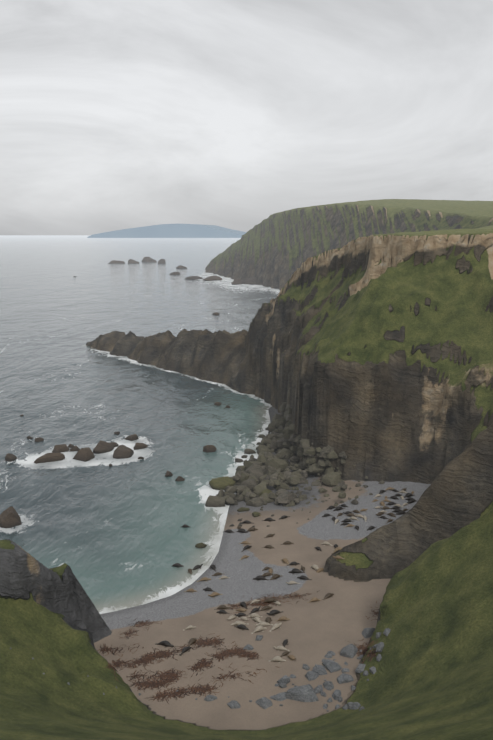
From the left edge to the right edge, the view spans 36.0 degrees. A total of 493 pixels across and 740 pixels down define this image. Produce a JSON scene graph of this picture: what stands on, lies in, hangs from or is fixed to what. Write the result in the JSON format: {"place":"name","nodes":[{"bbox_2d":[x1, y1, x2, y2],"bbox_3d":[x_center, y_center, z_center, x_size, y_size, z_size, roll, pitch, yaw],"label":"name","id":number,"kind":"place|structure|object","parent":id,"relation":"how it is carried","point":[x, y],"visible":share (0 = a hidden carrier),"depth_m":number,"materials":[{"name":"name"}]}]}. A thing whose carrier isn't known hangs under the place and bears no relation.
{"place":"outdoors","nodes":[
{"label":"outdoors","id":0,"kind":"place"},
{"bbox_2d":[0,235,279,613],"bbox_3d":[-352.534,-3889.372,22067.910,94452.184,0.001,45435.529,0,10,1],"label":"sea","id":1,"kind":"structure","parent":0,"point":[116,536],"depth_m":226.40,"materials":[{"name":"teal liquid"}]},
{"bbox_2d":[0,402,229,527],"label":"sea rocks","id":2,"kind":"object","parent":1,"relation":"in","point":[9,517],"visible":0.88,"depth_m":181.23,"materials":[{"name":"stone"}]},
{"bbox_2d":[73,257,256,314],"bbox_3d":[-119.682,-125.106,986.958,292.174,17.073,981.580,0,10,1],"label":"rocks","id":3,"kind":"object","parent":1,"relation":"on","point":[249,281],"visible":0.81,"depth_m":902.40,"materials":[{"name":"grey stone"}]},
{"bbox_2d":[172,563,183,567],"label":"seal","id":4,"kind":"object","parent":1,"relation":"on","point":[177,565],"visible":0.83,"depth_m":121.82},
{"bbox_2d":[192,564,202,569],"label":"seal","id":5,"kind":"object","parent":1,"relation":"on","point":[196,567],"visible":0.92,"depth_m":121.00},
{"bbox_2d":[87,224,245,237],"bbox_3d":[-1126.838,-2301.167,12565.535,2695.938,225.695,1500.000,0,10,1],"label":"island","id":6,"kind":"structure","parent":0,"point":[182,231],"depth_m":11833.06,"materials":[{"name":"blue"}]},
{"bbox_2d":[0,199,492,739],"bbox_3d":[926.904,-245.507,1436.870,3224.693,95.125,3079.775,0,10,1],"label":"terrain","id":7,"kind":"structure","parent":0,"point":[364,343],"depth_m":115.08,"materials":[{"name":"green plant"}]},
{"bbox_2d":[155,640,173,646],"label":"seal","id":8,"kind":"object","parent":7,"relation":"on","point":[165,643],"visible":1,"depth_m":96.48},
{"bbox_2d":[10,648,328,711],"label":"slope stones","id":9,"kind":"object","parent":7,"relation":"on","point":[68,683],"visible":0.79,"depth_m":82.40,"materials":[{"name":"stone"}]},
{"bbox_2d":[179,647,190,655],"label":"seal","id":10,"kind":"object","parent":7,"relation":"on","point":[184,649],"visible":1,"depth_m":94.70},
{"bbox_2d":[183,625,195,629],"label":"seal","id":11,"kind":"object","parent":7,"relation":"on","point":[190,627],"visible":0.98,"depth_m":101.14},
{"bbox_2d":[184,588,196,592],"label":"seal","id":12,"kind":"object","parent":7,"relation":"on","point":[191,590],"visible":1,"depth_m":113.01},
{"bbox_2d":[187,638,196,646],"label":"seal","id":13,"kind":"object","parent":7,"relation":"on","point":[191,641],"visible":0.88,"depth_m":96.77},
{"bbox_2d":[197,577,210,581],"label":"seal","id":14,"kind":"object","parent":7,"relation":"on","point":[203,578],"visible":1,"depth_m":116.67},
{"bbox_2d":[208,592,222,597],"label":"seal","id":15,"kind":"object","parent":7,"relation":"on","point":[213,594],"visible":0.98,"depth_m":111.02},
{"bbox_2d":[214,605,229,609],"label":"seal","id":16,"kind":"object","parent":7,"relation":"on","point":[224,607],"visible":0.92,"depth_m":106.73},
{"bbox_2d":[216,610,228,613],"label":"seal","id":17,"kind":"object","parent":7,"relation":"on","point":[222,611],"visible":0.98,"depth_m":105.41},
{"bbox_2d":[226,615,238,619],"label":"seal","id":18,"kind":"object","parent":7,"relation":"on","point":[231,617],"visible":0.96,"depth_m":103.37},
{"bbox_2d":[195,476,271,547],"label":"rocks","id":19,"kind":"object","parent":7,"relation":"on","point":[220,483],"visible":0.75,"depth_m":158.15,"materials":[{"name":"grey stone"}]},
{"bbox_2d":[97,590,378,703],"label":"seaweed wrack","id":20,"kind":"object","parent":7,"relation":"on","point":[147,658],"visible":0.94,"depth_m":92.80,"materials":[{"name":"brown plant"}]},
{"bbox_2d":[240,602,247,608],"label":"seal","id":21,"kind":"object","parent":20,"relation":"on","point":[242,604],"visible":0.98,"depth_m":107.08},
{"bbox_2d":[261,597,277,602],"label":"seal","id":22,"kind":"object","parent":20,"relation":"on","point":[271,599],"visible":0.9,"depth_m":107.92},
{"bbox_2d":[231,621,248,625],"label":"seal","id":23,"kind":"object","parent":7,"relation":"on","point":[238,623],"visible":0.88,"depth_m":101.60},
{"bbox_2d":[234,608,247,612],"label":"seal","id":24,"kind":"object","parent":7,"relation":"on","point":[241,610],"visible":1,"depth_m":105.57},
{"bbox_2d":[234,624,248,629],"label":"seal","id":25,"kind":"object","parent":7,"relation":"on","point":[241,626],"visible":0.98,"depth_m":100.38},
{"bbox_2d":[235,528,247,532],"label":"seal","id":26,"kind":"object","parent":7,"relation":"on","point":[242,530],"visible":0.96,"depth_m":135.09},
{"bbox_2d":[247,527,257,531],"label":"seal","id":27,"kind":"object","parent":7,"relation":"on","point":[251,529],"visible":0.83,"depth_m":135.44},
{"bbox_2d":[249,607,259,613],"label":"seal","id":28,"kind":"object","parent":7,"relation":"on","point":[254,610],"visible":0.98,"depth_m":105.22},
{"bbox_2d":[248,613,262,616],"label":"seal","id":29,"kind":"object","parent":7,"relation":"on","point":[254,615],"visible":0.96,"depth_m":103.61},
{"bbox_2d":[251,617,260,622],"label":"seal","id":30,"kind":"object","parent":7,"relation":"on","point":[257,619],"visible":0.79,"depth_m":102.19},
{"bbox_2d":[251,625,266,633],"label":"seal","id":31,"kind":"object","parent":7,"relation":"on","point":[259,628],"visible":0.98,"depth_m":99.43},
{"bbox_2d":[253,575,268,580],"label":"seal","id":32,"kind":"object","parent":7,"relation":"on","point":[258,577],"visible":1,"depth_m":115.61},
{"bbox_2d":[255,621,272,625],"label":"seal","id":33,"kind":"object","parent":7,"relation":"on","point":[262,623],"visible":0.92,"depth_m":100.96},
{"bbox_2d":[259,606,272,611],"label":"seal","id":34,"kind":"object","parent":7,"relation":"on","point":[266,608],"visible":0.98,"depth_m":105.67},
{"bbox_2d":[261,572,273,576],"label":"seal","id":35,"kind":"object","parent":7,"relation":"on","point":[267,574],"visible":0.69,"depth_m":116.79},
{"bbox_2d":[265,617,271,625],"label":"seal","id":36,"kind":"object","parent":7,"relation":"on","point":[268,620],"visible":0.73,"depth_m":101.80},
{"bbox_2d":[262,517,275,521],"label":"seal","id":37,"kind":"object","parent":7,"relation":"on","point":[269,519],"visible":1,"depth_m":139.70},
{"bbox_2d":[266,610,282,615],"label":"seal","id":38,"kind":"object","parent":7,"relation":"on","point":[272,612],"visible":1,"depth_m":103.94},
{"bbox_2d":[270,622,281,631],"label":"seal","id":39,"kind":"object","parent":7,"relation":"on","point":[275,626],"visible":1,"depth_m":99.91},
{"bbox_2d":[270,574,281,579],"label":"seal","id":40,"kind":"object","parent":7,"relation":"on","point":[274,576],"visible":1,"depth_m":115.57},
{"bbox_2d":[268,656,285,662],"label":"seal","id":41,"kind":"object","parent":7,"relation":"on","point":[279,659],"visible":0.98,"depth_m":91.36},
{"bbox_2d":[273,646,289,650],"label":"seal","id":42,"kind":"object","parent":7,"relation":"on","point":[278,648],"visible":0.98,"depth_m":94.11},
{"bbox_2d":[205,402,358,506],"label":"boulder field","id":43,"kind":"structure","parent":7,"relation":"on","point":[289,499],"depth_m":157.89,"materials":[{"name":"grey stone"}]},
{"bbox_2d":[275,616,289,621],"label":"seal","id":44,"kind":"object","parent":7,"relation":"on","point":[282,618],"visible":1,"depth_m":102.03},
{"bbox_2d":[280,558,288,563],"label":"seal","id":45,"kind":"object","parent":7,"relation":"on","point":[284,560],"visible":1,"depth_m":121.17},
{"bbox_2d":[282,639,288,646],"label":"seal","id":46,"kind":"object","parent":7,"relation":"on","point":[285,642],"visible":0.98,"depth_m":95.57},
{"bbox_2d":[285,654,295,660],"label":"seal","id":47,"kind":"object","parent":7,"relation":"on","point":[291,656],"visible":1,"depth_m":91.72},
{"bbox_2d":[288,568,304,573],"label":"seal","id":48,"kind":"object","parent":7,"relation":"on","point":[294,570],"visible":1,"depth_m":117.09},
{"bbox_2d":[204,628,390,710],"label":"rocks","id":49,"kind":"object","parent":7,"relation":"on","point":[306,693],"depth_m":86.29,"materials":[{"name":"grey stone"}]},
{"bbox_2d":[297,575,311,579],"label":"seal","id":50,"kind":"object","parent":7,"relation":"on","point":[303,577],"visible":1,"depth_m":114.60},
{"bbox_2d":[229,458,384,526],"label":"beach blocks","id":51,"kind":"structure","parent":7,"relation":"on","point":[238,460],"depth_m":155.84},
{"bbox_2d":[307,597,320,602],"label":"seal","id":52,"kind":"object","parent":7,"relation":"on","point":[313,599],"visible":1,"depth_m":106.99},
{"bbox_2d":[322,593,333,599],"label":"seal","id":53,"kind":"object","parent":7,"relation":"on","point":[327,595],"visible":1,"depth_m":107.89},
{"bbox_2d":[333,506,344,510],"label":"seal","id":54,"kind":"object","parent":7,"relation":"on","point":[338,508],"visible":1,"depth_m":142.33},
{"bbox_2d":[404,493,414,497],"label":"seal","id":55,"kind":"object","parent":7,"relation":"on","point":[407,495],"visible":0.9,"depth_m":146.77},
{"bbox_2d":[0,0,492,234],"label":"sky","id":56,"kind":"structure","parent":0,"point":[115,115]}
]}

